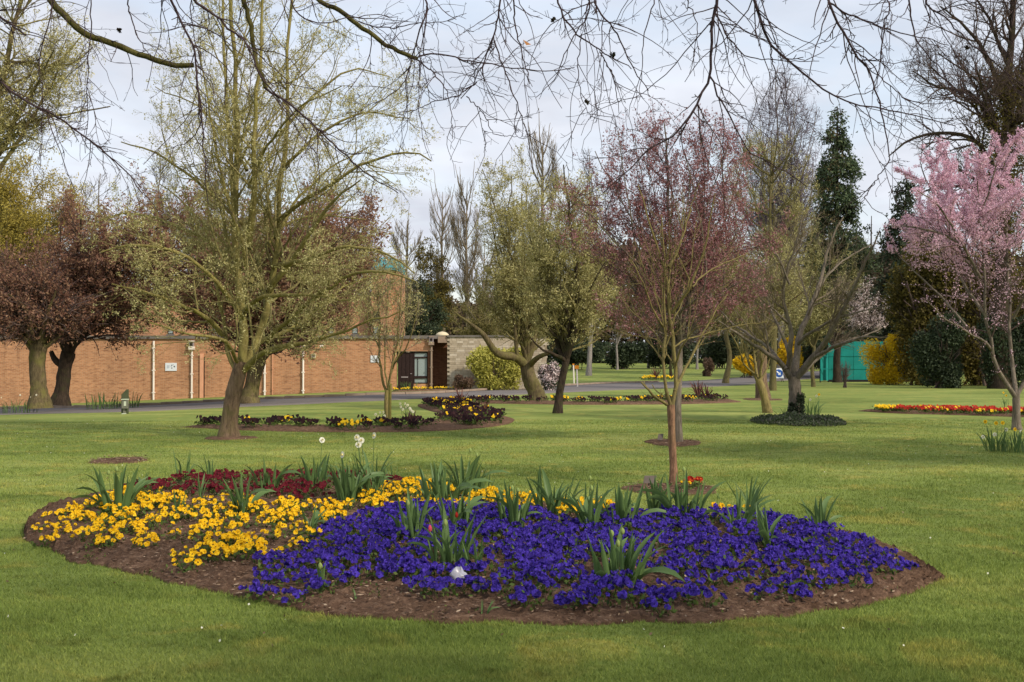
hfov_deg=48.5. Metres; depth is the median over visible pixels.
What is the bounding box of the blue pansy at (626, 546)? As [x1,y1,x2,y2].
[603,541,636,557]
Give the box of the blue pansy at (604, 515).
[594,511,618,526]
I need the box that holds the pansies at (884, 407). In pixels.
[872,404,1023,414]
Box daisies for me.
[4,419,1022,646]
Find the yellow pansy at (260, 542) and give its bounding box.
[238,537,267,552]
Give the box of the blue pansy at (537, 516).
[532,509,553,520]
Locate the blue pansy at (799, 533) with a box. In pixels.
[782,531,815,543]
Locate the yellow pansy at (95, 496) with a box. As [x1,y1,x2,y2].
[85,494,100,506]
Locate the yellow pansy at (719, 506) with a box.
[711,502,724,512]
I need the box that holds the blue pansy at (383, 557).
[371,554,398,562]
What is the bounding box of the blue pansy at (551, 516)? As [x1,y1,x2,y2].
[537,513,565,524]
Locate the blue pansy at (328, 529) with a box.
[310,525,336,542]
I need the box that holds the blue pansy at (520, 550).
[503,545,537,569]
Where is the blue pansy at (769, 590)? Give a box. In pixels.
[745,583,777,602]
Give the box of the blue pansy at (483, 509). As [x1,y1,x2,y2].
[472,507,490,519]
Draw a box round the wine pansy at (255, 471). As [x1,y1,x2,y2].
[245,470,262,480]
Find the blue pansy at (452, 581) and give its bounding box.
[447,574,474,594]
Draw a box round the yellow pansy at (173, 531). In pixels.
[160,528,184,539]
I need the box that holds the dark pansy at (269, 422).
[265,420,276,425]
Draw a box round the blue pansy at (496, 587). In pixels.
[491,584,528,599]
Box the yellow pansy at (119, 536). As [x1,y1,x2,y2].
[103,528,125,542]
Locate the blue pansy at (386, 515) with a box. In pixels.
[378,509,400,518]
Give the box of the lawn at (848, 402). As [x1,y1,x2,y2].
[0,358,1023,681]
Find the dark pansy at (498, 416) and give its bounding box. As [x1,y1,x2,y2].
[490,413,501,423]
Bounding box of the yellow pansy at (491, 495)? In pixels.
[485,492,505,505]
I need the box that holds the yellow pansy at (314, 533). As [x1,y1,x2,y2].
[293,528,321,542]
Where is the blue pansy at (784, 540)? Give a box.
[766,537,795,553]
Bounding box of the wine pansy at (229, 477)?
[219,475,238,483]
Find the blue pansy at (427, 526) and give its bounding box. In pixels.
[413,524,439,532]
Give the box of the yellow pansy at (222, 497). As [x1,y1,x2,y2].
[211,493,230,504]
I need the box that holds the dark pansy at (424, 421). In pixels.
[417,418,427,425]
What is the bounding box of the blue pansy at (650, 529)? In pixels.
[639,522,666,536]
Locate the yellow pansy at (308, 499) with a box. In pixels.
[289,498,312,511]
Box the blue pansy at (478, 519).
[473,517,497,530]
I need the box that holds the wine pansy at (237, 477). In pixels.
[224,474,242,482]
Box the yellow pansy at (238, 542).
[220,540,245,552]
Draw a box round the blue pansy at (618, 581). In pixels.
[597,574,634,599]
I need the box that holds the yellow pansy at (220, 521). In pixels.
[207,515,229,527]
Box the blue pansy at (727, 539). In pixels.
[710,533,737,551]
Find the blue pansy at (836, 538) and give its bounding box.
[817,527,852,545]
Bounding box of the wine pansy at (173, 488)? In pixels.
[169,484,188,493]
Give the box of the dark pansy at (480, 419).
[470,415,482,425]
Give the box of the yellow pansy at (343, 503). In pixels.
[336,500,351,510]
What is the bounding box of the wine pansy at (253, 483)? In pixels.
[245,480,260,486]
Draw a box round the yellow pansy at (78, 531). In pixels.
[69,527,102,541]
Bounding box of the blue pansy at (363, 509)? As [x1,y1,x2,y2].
[353,505,372,516]
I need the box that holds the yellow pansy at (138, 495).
[135,490,152,501]
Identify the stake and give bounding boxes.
[388,384,391,418]
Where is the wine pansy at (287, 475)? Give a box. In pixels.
[280,471,292,479]
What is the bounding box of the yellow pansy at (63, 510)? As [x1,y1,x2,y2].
[57,505,83,517]
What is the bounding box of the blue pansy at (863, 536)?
[849,532,876,543]
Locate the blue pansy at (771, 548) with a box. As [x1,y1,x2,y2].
[762,544,794,562]
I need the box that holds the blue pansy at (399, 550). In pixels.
[390,546,422,560]
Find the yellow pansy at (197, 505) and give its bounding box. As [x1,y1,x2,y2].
[192,501,212,513]
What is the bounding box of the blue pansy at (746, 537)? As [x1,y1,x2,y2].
[737,534,761,545]
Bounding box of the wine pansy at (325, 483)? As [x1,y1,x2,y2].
[319,479,333,490]
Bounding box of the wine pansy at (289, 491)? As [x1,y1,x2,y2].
[287,486,308,495]
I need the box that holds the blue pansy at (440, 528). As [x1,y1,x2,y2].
[432,527,451,541]
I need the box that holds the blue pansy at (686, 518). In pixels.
[672,515,699,524]
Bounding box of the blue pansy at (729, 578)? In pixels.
[713,570,742,586]
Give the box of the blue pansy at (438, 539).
[420,536,441,549]
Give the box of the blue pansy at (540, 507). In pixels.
[529,506,549,519]
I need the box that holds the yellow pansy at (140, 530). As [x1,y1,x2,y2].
[132,527,159,539]
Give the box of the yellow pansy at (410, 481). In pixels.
[397,479,414,487]
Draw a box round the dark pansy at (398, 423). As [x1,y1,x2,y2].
[392,422,404,428]
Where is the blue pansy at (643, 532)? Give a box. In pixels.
[625,530,647,539]
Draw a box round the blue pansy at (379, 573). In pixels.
[354,560,387,583]
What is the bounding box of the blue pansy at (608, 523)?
[585,519,619,535]
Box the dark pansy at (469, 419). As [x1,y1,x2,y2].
[461,417,474,424]
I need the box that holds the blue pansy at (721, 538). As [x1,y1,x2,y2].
[706,534,732,543]
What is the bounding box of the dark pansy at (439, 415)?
[433,413,448,421]
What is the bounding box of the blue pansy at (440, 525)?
[433,520,454,533]
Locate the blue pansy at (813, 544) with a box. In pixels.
[794,540,829,559]
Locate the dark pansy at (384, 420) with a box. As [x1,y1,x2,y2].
[376,416,388,425]
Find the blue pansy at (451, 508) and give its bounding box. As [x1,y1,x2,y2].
[446,505,469,519]
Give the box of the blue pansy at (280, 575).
[260,571,290,586]
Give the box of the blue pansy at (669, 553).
[659,546,689,563]
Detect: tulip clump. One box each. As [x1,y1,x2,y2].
[72,464,159,514]
[133,471,155,487]
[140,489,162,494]
[173,491,185,512]
[217,471,275,514]
[245,457,300,492]
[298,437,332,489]
[299,502,328,532]
[314,562,328,591]
[327,451,386,503]
[354,465,390,491]
[379,465,400,480]
[386,488,433,539]
[405,504,487,569]
[413,460,492,504]
[433,484,488,527]
[437,448,511,497]
[453,538,484,571]
[481,599,499,613]
[485,480,541,527]
[525,467,586,515]
[554,483,614,529]
[582,483,666,528]
[587,522,683,588]
[589,476,598,499]
[636,467,725,519]
[645,473,689,508]
[703,485,775,529]
[756,502,783,547]
[797,494,843,527]
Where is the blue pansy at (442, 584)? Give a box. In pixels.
[418,575,459,599]
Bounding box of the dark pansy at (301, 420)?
[289,418,307,426]
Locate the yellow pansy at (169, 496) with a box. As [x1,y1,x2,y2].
[156,492,176,499]
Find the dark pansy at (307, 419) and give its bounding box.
[296,416,309,425]
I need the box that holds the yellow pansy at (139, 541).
[131,534,159,547]
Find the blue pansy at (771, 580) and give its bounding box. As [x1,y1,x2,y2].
[761,575,791,593]
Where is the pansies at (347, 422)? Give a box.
[239,394,718,429]
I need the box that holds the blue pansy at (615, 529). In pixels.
[600,526,630,540]
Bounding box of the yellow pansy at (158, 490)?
[148,486,164,493]
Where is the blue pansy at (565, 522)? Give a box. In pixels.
[563,520,583,532]
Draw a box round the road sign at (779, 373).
[776,368,783,381]
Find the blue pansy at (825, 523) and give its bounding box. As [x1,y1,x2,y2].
[813,520,844,530]
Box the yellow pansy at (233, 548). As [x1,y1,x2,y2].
[225,543,261,561]
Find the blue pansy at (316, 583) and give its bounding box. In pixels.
[303,575,337,596]
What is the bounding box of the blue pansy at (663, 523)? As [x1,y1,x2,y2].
[654,520,678,531]
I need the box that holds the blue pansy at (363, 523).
[340,520,370,533]
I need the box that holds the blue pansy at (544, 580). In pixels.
[522,573,562,599]
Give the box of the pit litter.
[90,397,782,491]
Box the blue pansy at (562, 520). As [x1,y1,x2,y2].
[550,516,580,527]
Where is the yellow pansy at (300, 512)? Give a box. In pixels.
[290,509,308,518]
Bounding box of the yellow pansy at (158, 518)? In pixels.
[146,514,176,529]
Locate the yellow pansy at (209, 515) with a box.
[203,513,219,523]
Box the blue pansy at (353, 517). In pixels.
[336,514,365,533]
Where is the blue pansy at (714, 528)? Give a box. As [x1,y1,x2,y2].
[702,525,720,538]
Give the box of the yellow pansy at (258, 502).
[245,499,273,515]
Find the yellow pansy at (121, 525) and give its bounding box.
[114,519,143,534]
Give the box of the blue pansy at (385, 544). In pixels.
[374,538,402,557]
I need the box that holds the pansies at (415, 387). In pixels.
[393,386,453,390]
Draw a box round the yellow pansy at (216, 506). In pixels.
[203,503,228,514]
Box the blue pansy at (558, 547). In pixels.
[546,544,570,557]
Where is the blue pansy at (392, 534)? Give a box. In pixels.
[380,524,409,540]
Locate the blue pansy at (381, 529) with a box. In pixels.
[379,523,408,537]
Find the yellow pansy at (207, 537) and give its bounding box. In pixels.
[203,531,233,548]
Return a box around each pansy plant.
[678,481,694,488]
[679,476,700,487]
[688,476,702,485]
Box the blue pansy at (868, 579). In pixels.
[833,564,873,588]
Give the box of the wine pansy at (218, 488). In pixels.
[207,483,226,495]
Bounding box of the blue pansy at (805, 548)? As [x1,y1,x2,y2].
[795,543,827,562]
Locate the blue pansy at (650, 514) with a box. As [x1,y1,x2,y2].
[643,509,660,517]
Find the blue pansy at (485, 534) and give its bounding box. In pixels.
[462,529,495,546]
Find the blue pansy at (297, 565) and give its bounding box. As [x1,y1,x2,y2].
[277,563,308,578]
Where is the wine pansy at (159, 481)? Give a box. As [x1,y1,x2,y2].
[148,479,162,489]
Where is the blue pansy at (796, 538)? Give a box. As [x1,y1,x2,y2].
[773,534,804,548]
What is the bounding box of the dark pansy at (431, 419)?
[427,417,436,424]
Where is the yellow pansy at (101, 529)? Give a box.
[95,525,120,535]
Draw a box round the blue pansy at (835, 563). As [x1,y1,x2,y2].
[824,557,866,575]
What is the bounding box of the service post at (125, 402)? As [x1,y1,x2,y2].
[121,389,128,413]
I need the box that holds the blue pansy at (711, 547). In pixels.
[693,542,728,556]
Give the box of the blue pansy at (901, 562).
[881,554,909,572]
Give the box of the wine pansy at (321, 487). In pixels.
[306,485,327,496]
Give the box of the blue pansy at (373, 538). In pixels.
[370,536,396,554]
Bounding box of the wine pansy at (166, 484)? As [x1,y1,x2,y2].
[160,481,175,489]
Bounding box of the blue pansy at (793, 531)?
[780,527,802,537]
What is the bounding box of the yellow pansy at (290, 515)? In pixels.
[276,511,297,523]
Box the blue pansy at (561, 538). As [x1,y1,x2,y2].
[542,534,566,551]
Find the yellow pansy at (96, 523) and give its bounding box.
[82,520,112,532]
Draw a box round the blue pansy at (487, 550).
[465,538,500,558]
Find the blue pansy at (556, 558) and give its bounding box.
[543,552,573,571]
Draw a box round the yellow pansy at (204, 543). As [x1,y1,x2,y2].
[195,540,217,554]
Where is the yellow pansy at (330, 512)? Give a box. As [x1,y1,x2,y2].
[317,509,341,524]
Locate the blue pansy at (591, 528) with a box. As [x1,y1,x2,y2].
[584,524,607,539]
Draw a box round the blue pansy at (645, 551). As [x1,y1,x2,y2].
[634,545,658,559]
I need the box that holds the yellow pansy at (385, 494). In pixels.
[377,491,393,501]
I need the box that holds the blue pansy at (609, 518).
[606,515,629,530]
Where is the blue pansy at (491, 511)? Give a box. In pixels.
[486,510,497,519]
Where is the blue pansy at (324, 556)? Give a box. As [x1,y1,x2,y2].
[300,551,335,573]
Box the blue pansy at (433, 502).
[413,498,435,509]
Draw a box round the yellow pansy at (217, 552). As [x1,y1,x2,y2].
[211,547,235,561]
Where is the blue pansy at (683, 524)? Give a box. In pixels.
[667,519,694,534]
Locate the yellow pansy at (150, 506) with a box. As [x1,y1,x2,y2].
[129,504,153,518]
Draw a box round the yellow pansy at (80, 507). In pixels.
[60,500,88,512]
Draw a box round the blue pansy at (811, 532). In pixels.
[794,527,824,540]
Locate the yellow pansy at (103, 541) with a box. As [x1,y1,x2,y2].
[94,537,118,547]
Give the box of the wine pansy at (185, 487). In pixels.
[175,484,198,495]
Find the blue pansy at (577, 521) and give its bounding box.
[573,519,600,530]
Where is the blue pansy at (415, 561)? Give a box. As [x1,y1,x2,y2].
[407,558,436,577]
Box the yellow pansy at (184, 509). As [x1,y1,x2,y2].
[177,504,199,521]
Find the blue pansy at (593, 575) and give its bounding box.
[585,570,615,581]
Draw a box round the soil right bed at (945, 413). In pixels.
[860,409,1023,416]
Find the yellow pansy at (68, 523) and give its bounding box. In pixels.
[55,520,76,529]
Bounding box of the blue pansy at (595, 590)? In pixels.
[576,584,611,610]
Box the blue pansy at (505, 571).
[497,567,528,583]
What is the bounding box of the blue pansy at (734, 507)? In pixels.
[724,505,744,515]
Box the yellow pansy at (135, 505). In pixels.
[126,502,146,513]
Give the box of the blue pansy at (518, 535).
[500,530,531,548]
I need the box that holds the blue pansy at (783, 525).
[768,521,791,532]
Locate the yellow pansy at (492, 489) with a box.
[485,488,505,498]
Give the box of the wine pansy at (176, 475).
[170,473,187,482]
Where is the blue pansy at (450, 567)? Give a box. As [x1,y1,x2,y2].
[429,561,455,576]
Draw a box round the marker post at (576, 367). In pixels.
[575,365,578,386]
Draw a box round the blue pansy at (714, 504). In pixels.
[703,502,726,517]
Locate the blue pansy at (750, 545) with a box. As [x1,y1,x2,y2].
[730,538,760,557]
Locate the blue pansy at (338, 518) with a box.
[329,515,352,528]
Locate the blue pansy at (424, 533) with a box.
[409,531,430,545]
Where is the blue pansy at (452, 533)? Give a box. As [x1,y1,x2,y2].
[439,531,471,539]
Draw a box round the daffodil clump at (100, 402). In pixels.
[85,391,120,408]
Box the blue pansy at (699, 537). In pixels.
[684,531,720,551]
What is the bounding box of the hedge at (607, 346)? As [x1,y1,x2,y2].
[397,326,851,362]
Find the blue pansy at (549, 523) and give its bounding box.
[540,521,558,533]
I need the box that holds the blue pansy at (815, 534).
[801,525,826,537]
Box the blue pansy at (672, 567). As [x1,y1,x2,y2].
[667,561,698,577]
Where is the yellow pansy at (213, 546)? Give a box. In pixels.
[194,541,225,559]
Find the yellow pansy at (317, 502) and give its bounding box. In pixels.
[303,498,322,511]
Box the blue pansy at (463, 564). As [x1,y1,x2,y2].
[448,557,481,572]
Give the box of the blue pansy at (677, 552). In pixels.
[668,546,695,558]
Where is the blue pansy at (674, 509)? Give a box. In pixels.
[657,506,682,518]
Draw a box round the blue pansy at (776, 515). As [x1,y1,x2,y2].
[763,508,786,521]
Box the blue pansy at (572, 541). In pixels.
[548,535,578,554]
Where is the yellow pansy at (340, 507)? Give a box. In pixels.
[327,506,348,518]
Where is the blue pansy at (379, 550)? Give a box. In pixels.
[361,547,388,563]
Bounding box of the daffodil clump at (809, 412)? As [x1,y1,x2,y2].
[804,393,825,415]
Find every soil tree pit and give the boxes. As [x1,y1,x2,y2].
[87,456,148,463]
[204,436,256,439]
[621,482,715,495]
[644,439,700,446]
[744,398,781,400]
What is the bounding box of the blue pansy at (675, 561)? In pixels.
[669,552,706,573]
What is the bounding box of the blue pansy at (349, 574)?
[332,566,362,588]
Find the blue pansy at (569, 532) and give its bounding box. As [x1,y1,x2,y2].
[564,530,586,544]
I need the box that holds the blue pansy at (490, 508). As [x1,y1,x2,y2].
[487,502,500,511]
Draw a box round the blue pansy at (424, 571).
[399,564,433,582]
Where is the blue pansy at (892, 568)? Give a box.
[867,558,896,579]
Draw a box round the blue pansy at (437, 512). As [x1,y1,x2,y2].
[432,508,451,520]
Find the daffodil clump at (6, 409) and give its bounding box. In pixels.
[1,394,38,413]
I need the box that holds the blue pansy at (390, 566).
[381,556,414,580]
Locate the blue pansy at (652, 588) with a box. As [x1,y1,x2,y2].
[633,578,667,599]
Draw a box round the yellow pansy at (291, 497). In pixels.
[275,495,294,505]
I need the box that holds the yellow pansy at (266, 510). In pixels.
[263,509,282,518]
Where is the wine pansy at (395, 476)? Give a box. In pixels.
[387,474,398,486]
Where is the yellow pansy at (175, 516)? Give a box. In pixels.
[160,507,192,522]
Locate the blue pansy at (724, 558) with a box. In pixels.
[703,553,743,577]
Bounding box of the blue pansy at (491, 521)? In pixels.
[486,519,511,536]
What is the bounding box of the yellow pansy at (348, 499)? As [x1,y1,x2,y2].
[344,497,363,508]
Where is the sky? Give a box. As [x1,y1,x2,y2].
[0,0,1023,351]
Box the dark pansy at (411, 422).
[406,421,419,427]
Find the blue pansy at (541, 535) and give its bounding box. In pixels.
[531,532,559,540]
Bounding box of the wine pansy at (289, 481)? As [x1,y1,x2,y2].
[279,479,293,489]
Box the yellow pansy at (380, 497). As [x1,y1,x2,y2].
[365,493,384,506]
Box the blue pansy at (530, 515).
[518,509,535,520]
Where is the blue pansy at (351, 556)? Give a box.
[331,550,365,568]
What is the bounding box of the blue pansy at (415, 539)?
[401,538,421,549]
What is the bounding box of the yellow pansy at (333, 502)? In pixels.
[316,497,335,505]
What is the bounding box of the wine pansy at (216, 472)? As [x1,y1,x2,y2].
[213,470,225,480]
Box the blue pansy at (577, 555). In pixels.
[553,548,589,566]
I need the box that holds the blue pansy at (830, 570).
[813,567,853,591]
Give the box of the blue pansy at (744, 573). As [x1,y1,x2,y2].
[732,567,761,581]
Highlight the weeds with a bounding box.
[44,482,911,617]
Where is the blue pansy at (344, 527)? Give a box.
[335,525,364,538]
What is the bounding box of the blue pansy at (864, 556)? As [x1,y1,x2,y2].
[846,554,880,569]
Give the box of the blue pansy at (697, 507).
[672,505,698,517]
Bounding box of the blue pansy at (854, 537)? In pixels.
[841,535,863,543]
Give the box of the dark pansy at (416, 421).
[406,419,418,428]
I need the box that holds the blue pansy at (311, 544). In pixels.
[297,539,326,552]
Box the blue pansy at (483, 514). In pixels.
[469,509,494,522]
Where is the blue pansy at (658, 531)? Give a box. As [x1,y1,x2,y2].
[653,529,676,543]
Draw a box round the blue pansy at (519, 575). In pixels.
[514,569,550,586]
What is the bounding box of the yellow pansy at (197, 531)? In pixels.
[181,527,212,544]
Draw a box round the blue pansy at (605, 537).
[592,535,615,552]
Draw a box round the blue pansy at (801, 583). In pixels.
[779,574,823,593]
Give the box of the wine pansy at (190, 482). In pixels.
[184,479,200,487]
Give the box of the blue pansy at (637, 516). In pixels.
[627,512,648,519]
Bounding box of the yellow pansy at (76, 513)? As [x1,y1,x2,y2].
[70,509,87,520]
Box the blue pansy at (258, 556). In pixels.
[252,549,283,564]
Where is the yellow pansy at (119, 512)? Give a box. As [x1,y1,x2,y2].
[96,503,128,517]
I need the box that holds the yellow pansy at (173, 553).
[167,545,196,559]
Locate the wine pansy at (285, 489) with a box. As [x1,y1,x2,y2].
[280,483,301,494]
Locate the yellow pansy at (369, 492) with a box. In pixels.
[357,488,379,499]
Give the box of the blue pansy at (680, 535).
[666,531,699,548]
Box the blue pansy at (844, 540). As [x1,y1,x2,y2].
[833,536,868,549]
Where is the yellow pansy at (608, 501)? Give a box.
[598,499,614,508]
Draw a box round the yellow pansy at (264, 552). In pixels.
[261,546,284,559]
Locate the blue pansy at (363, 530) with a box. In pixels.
[338,524,368,540]
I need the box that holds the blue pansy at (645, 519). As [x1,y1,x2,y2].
[628,515,653,529]
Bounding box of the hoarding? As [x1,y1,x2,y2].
[819,341,909,382]
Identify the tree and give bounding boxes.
[0,0,110,172]
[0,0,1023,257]
[0,147,91,277]
[0,235,111,408]
[19,160,204,405]
[74,0,443,436]
[81,174,123,265]
[113,147,184,285]
[123,164,400,403]
[284,174,359,289]
[354,249,431,422]
[389,212,424,351]
[405,236,457,330]
[405,277,450,351]
[428,173,459,331]
[445,267,512,334]
[447,161,484,328]
[455,138,570,400]
[469,235,496,311]
[481,245,515,334]
[514,165,619,413]
[524,108,563,361]
[538,93,794,441]
[566,148,615,375]
[593,261,645,369]
[601,181,772,484]
[620,247,666,367]
[625,268,708,377]
[683,268,721,368]
[694,140,758,382]
[695,258,741,366]
[711,203,895,415]
[713,224,817,398]
[722,291,789,412]
[725,124,824,390]
[729,266,756,346]
[733,63,827,373]
[777,104,884,370]
[777,267,811,338]
[780,208,865,386]
[828,321,849,382]
[842,274,888,340]
[857,216,892,338]
[868,176,932,357]
[882,127,1023,429]
[888,0,1023,388]
[924,170,959,361]
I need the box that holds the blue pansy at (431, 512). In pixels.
[421,509,437,524]
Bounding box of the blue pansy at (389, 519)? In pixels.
[377,514,400,524]
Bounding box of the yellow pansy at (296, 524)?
[286,519,308,536]
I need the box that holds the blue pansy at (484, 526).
[471,521,505,538]
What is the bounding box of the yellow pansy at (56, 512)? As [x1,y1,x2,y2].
[41,508,63,516]
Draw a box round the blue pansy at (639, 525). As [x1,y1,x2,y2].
[619,520,647,530]
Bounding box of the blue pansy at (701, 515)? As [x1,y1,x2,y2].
[685,507,713,524]
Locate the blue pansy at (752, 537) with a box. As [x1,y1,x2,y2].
[749,532,785,547]
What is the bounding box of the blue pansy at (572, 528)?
[551,524,578,536]
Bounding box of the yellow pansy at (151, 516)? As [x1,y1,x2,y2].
[137,513,162,523]
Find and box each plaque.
[643,476,655,487]
[657,434,662,440]
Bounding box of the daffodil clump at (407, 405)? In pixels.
[399,402,413,423]
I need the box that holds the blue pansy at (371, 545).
[351,541,383,557]
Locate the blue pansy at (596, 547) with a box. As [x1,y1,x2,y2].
[570,540,601,562]
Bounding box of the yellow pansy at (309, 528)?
[289,526,312,538]
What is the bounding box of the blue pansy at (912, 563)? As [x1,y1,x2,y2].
[890,555,919,570]
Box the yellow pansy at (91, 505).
[85,496,110,509]
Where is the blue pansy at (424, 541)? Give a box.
[402,535,433,556]
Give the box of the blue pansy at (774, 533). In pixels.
[755,528,781,546]
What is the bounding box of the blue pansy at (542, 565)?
[523,558,564,578]
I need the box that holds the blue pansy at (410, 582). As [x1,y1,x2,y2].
[402,573,439,593]
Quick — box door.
[398,352,413,389]
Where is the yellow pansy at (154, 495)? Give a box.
[145,493,169,509]
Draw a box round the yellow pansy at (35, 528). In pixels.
[30,521,57,531]
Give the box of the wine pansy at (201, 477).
[195,474,215,480]
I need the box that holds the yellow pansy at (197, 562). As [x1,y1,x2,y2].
[166,557,202,575]
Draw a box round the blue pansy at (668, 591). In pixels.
[655,585,690,604]
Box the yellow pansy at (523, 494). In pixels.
[511,491,530,500]
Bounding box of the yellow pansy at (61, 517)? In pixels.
[49,515,71,521]
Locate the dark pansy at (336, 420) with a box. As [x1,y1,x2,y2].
[330,419,341,428]
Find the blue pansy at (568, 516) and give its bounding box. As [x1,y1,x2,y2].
[548,513,576,522]
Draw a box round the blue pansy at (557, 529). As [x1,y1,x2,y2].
[542,525,563,537]
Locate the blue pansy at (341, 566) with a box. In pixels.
[322,561,344,579]
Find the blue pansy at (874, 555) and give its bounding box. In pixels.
[858,549,889,561]
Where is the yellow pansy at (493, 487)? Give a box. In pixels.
[486,485,499,496]
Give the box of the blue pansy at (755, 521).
[741,519,769,530]
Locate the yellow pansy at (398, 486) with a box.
[387,482,405,491]
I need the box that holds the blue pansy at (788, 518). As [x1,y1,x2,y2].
[772,516,793,527]
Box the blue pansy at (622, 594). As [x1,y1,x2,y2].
[614,584,657,609]
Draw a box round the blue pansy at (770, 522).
[768,519,786,530]
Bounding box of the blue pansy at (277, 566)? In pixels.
[252,563,281,581]
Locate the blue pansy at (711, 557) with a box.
[696,550,733,570]
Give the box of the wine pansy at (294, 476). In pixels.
[290,469,302,479]
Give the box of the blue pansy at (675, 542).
[665,536,692,549]
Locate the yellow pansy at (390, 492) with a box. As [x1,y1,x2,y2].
[382,488,400,498]
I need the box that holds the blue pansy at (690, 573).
[684,567,718,585]
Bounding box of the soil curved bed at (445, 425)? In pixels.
[185,398,740,431]
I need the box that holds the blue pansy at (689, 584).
[670,576,703,598]
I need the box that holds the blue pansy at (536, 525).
[523,521,552,536]
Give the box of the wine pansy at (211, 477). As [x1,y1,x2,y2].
[204,474,223,483]
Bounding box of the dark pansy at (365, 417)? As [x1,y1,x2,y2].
[357,414,367,424]
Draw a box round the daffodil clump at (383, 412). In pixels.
[373,411,386,424]
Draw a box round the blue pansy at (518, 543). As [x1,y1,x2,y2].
[495,539,521,558]
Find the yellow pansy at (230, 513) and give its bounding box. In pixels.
[221,510,248,523]
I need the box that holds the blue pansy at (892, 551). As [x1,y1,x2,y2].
[868,546,898,556]
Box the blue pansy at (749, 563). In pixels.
[738,559,775,576]
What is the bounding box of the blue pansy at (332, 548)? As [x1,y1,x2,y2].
[313,545,339,560]
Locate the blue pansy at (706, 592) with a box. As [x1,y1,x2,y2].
[683,585,727,611]
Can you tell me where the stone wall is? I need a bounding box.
[447,335,547,388]
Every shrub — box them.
[451,374,479,389]
[465,344,521,389]
[537,360,559,389]
[550,341,605,369]
[605,339,650,368]
[644,338,702,368]
[700,334,741,367]
[701,357,714,375]
[732,354,754,377]
[736,342,777,368]
[777,335,805,374]
[838,361,854,387]
[857,333,909,384]
[880,231,959,384]
[908,310,968,387]
[929,239,1023,385]
[966,309,1023,387]
[1011,264,1023,327]
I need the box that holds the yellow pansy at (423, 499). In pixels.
[419,495,444,506]
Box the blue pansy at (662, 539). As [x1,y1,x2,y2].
[639,532,668,548]
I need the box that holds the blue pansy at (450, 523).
[448,519,465,529]
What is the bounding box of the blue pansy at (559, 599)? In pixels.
[553,589,591,609]
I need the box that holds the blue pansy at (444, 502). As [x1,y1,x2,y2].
[434,498,454,507]
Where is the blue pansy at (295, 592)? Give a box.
[274,586,313,608]
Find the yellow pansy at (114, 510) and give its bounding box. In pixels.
[100,508,129,520]
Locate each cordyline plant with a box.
[402,410,422,425]
[453,386,467,399]
[471,400,490,411]
[650,367,660,378]
[684,379,703,397]
[697,382,712,396]
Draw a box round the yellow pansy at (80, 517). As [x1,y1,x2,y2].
[71,510,97,523]
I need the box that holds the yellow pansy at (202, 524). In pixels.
[187,518,215,535]
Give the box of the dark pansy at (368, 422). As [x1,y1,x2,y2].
[360,420,374,428]
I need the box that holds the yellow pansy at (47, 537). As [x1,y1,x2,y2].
[31,534,59,547]
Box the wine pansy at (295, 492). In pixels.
[290,488,310,498]
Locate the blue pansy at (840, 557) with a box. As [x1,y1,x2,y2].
[814,549,843,565]
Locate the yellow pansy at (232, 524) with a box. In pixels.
[214,520,243,538]
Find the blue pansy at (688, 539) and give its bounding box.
[670,535,706,554]
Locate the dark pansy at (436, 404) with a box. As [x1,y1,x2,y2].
[432,402,442,407]
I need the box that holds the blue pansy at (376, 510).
[361,506,391,519]
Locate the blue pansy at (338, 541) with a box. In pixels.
[330,534,364,549]
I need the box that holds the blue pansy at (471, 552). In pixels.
[457,546,477,557]
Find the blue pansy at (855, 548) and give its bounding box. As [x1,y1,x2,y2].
[834,542,865,555]
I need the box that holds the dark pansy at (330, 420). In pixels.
[325,419,334,425]
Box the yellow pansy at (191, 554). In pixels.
[178,549,213,566]
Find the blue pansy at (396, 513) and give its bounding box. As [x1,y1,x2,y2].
[380,509,406,518]
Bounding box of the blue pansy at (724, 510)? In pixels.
[707,506,736,522]
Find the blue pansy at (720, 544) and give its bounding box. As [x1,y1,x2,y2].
[714,541,738,555]
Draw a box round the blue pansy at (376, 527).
[368,521,391,536]
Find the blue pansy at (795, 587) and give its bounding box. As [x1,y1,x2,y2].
[782,583,812,601]
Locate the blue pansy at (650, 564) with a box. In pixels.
[641,555,670,572]
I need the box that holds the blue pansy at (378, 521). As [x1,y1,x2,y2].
[371,516,391,525]
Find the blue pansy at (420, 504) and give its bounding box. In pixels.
[415,501,440,514]
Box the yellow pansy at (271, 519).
[258,517,284,527]
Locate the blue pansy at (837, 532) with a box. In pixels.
[831,529,853,536]
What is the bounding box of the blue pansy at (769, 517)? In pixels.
[754,514,774,524]
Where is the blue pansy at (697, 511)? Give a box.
[686,508,708,522]
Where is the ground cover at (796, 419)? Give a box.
[750,410,846,426]
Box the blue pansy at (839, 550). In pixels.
[825,544,860,560]
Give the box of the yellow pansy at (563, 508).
[554,505,578,516]
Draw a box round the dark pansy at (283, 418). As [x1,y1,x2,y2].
[277,416,290,425]
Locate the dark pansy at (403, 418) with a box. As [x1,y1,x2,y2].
[399,416,407,424]
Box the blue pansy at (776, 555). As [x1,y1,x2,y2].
[751,547,787,564]
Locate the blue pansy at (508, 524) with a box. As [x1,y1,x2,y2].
[492,518,517,530]
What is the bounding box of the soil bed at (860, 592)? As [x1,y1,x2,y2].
[23,477,944,625]
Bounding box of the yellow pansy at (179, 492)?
[167,489,188,501]
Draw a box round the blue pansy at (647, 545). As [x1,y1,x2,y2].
[636,538,650,549]
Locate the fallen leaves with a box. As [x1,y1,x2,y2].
[4,431,1023,646]
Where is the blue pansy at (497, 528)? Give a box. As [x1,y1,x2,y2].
[488,522,514,540]
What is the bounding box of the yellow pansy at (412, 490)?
[395,488,415,495]
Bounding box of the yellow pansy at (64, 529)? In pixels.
[50,525,72,535]

